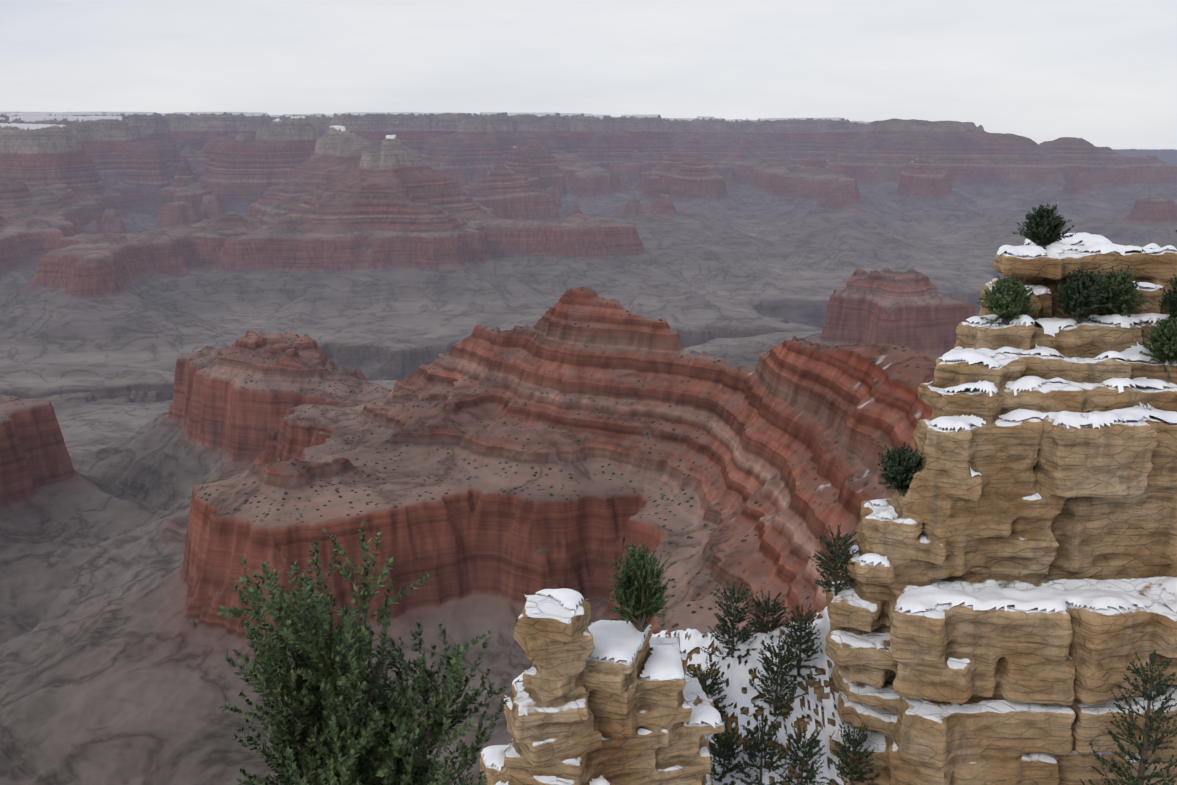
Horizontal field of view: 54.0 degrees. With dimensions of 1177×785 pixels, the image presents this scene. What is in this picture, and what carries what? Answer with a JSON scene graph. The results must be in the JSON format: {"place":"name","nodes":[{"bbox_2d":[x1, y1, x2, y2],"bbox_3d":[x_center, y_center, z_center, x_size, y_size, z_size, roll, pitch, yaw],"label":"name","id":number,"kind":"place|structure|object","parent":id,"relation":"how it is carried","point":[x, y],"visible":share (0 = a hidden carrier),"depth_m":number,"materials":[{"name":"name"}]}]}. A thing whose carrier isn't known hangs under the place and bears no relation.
{"place":"outdoors","nodes":[
{"label":"outdoors","id":0,"kind":"place"},
{"bbox_2d":[0,112,1176,784],"bbox_3d":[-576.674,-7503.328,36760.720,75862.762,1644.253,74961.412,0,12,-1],"label":"canyon terrain","id":1,"kind":"structure","parent":0,"point":[488,370],"depth_m":2950.41,"materials":[{"name":"red stone"}]},
{"bbox_2d":[825,240,1176,784],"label":"outcrop rock","id":2,"kind":"object","parent":1,"relation":"on","point":[949,694],"visible":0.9,"depth_m":38.14,"materials":[{"name":"stone"}]},
{"bbox_2d":[808,524,860,595],"bbox_3d":[8.429,5.765,39.396,1.760,2.636,1.711,0,12,-1],"label":"slope conifer","id":3,"kind":"object","parent":2,"relation":"on","point":[837,552],"visible":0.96,"depth_m":39.33,"materials":[{"name":"green plant"}]},
{"bbox_2d":[878,442,923,495],"bbox_3d":[10.649,2.796,39.082,1.950,2.276,1.922,0,12,-1],"label":"shrub","id":4,"kind":"object","parent":2,"relation":"on","point":[901,467],"visible":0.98,"depth_m":38.66,"materials":[{"name":"green plant"}]},
{"bbox_2d":[993,575,1015,587],"bbox_3d":[13.822,6.397,38.221,0.721,0.703,0.856,0,12,-1],"label":"grass tuft","id":5,"kind":"object","parent":2,"relation":"on","point":[1004,585],"visible":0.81,"depth_m":38.30,"materials":[{"name":"beige plant"}]},
{"bbox_2d":[977,275,1038,327],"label":"shrub","id":6,"kind":"object","parent":2,"relation":"on","point":[1008,300],"visible":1,"depth_m":40.16,"materials":[{"name":"green plant"}]},
{"bbox_2d":[858,232,1176,649],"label":"snow","id":7,"kind":"structure","parent":2,"relation":"on","point":[924,598],"depth_m":38.23,"materials":[{"name":"white snow"}]},
{"bbox_2d":[1012,203,1077,248],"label":"shrub","id":8,"kind":"object","parent":2,"relation":"on","point":[1046,225],"visible":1,"depth_m":43.97,"materials":[{"name":"green plant"}]},
{"bbox_2d":[1040,266,1111,323],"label":"shrub","id":9,"kind":"object","parent":2,"relation":"on","point":[1081,295],"visible":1,"depth_m":40.34,"materials":[{"name":"green plant"}]},
{"bbox_2d":[1094,265,1148,316],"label":"shrub","id":10,"kind":"object","parent":2,"relation":"on","point":[1122,296],"visible":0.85,"depth_m":41.09,"materials":[{"name":"green plant"}]},
{"bbox_2d":[1079,650,1176,784],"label":"conifer","id":11,"kind":"object","parent":2,"relation":"on","point":[1144,746],"visible":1,"depth_m":35.46,"materials":[{"name":"green plant"}]},
{"bbox_2d":[1130,399,1153,416],"bbox_3d":[18.613,0.535,38.696,0.549,0.652,0.917,-6,14,-27],"label":"grass tuft","id":12,"kind":"object","parent":2,"relation":"on","point":[1142,405],"visible":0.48,"depth_m":38.76,"materials":[{"name":"beige plant"}]},
{"bbox_2d":[1138,317,1176,378],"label":"shrub","id":13,"kind":"object","parent":2,"relation":"on","point":[1163,338],"visible":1,"depth_m":39.38,"materials":[{"name":"green plant"}]},
{"bbox_2d":[1149,273,1176,323],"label":"shrub","id":14,"kind":"object","parent":2,"relation":"on","point":[1171,303],"visible":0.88,"depth_m":40.58,"materials":[{"name":"green plant"}]},
{"bbox_2d":[0,0,1176,149],"label":"sky","id":15,"kind":"structure","parent":0,"point":[1103,73],"materials":[{"name":"white"}]},
{"bbox_2d":[480,594,724,784],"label":"pinnacle rock","id":16,"kind":"object","parent":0,"point":[586,719],"visible":0.96,"depth_m":32.02,"materials":[{"name":"stone"}]},
{"bbox_2d":[482,588,721,784],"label":"snow","id":17,"kind":"structure","parent":16,"relation":"on","point":[618,640],"depth_m":32.95,"materials":[{"name":"white snow"}]},
{"bbox_2d":[603,538,679,638],"bbox_3d":[1.583,5.700,33.417,1.698,3.057,2.218,10,16,39],"label":"pinnacle pine","id":18,"kind":"object","parent":16,"relation":"on","point":[638,594],"visible":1,"depth_m":33.06,"materials":[{"name":"green plant"}]},
{"bbox_2d":[665,615,844,784],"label":"slope rock","id":19,"kind":"object","parent":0,"point":[803,721],"visible":0.06,"depth_m":40.99,"materials":[{"name":"stone"}]},
{"bbox_2d":[686,656,733,716],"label":"slope conifer","id":20,"kind":"object","parent":19,"relation":"on","point":[712,684],"visible":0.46,"depth_m":40.41,"materials":[{"name":"green plant"}]},
{"bbox_2d":[708,720,749,784],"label":"slope conifer","id":21,"kind":"object","parent":19,"relation":"on","point":[727,743],"visible":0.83,"depth_m":39.05,"materials":[{"name":"green plant"}]},
{"bbox_2d":[701,580,758,659],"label":"slope conifer","id":22,"kind":"object","parent":19,"relation":"on","point":[727,612],"visible":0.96,"depth_m":41.17,"materials":[{"name":"green plant"}]},
{"bbox_2d":[651,607,852,784],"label":"snowy slope","id":23,"kind":"structure","parent":19,"relation":"on","point":[737,675],"depth_m":41.04,"materials":[{"name":"white snow"}]},
{"bbox_2d":[735,713,789,784],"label":"slope conifer","id":24,"kind":"object","parent":19,"relation":"on","point":[768,734],"visible":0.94,"depth_m":38.75,"materials":[{"name":"green plant"}]},
{"bbox_2d":[742,590,789,649],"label":"slope conifer","id":25,"kind":"object","parent":19,"relation":"on","point":[763,627],"visible":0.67,"depth_m":42.02,"materials":[{"name":"green plant"}]},
{"bbox_2d":[743,635,806,722],"bbox_3d":[6.474,9.957,39.961,2.034,3.232,2.000,7,14,29],"label":"slope conifer","id":26,"kind":"object","parent":19,"relation":"on","point":[782,661],"visible":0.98,"depth_m":39.88,"materials":[{"name":"green plant"}]},
{"bbox_2d":[777,603,821,680],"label":"slope conifer","id":27,"kind":"object","parent":19,"relation":"on","point":[807,650],"visible":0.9,"depth_m":41.08,"materials":[{"name":"green plant"}]},
{"bbox_2d":[775,723,827,784],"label":"slope conifer","id":28,"kind":"object","parent":19,"relation":"on","point":[812,744],"visible":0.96,"depth_m":39.08,"materials":[{"name":"green plant"}]},
{"bbox_2d":[826,722,879,784],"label":"slope conifer","id":29,"kind":"object","parent":19,"relation":"on","point":[855,743],"visible":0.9,"depth_m":39.39,"materials":[{"name":"green plant"}]},
{"bbox_3d":[-2.844,11.517,7.971,6.625,21.212,10.290,0,12,-1],"label":"ledge rock","id":30,"kind":"object","parent":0,"visible":0},
{"bbox_2d":[217,521,508,784],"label":"bush","id":31,"kind":"object","parent":30,"relation":"on","point":[335,722],"visible":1,"depth_m":9.16,"materials":[{"name":"green plant"}]}
]}

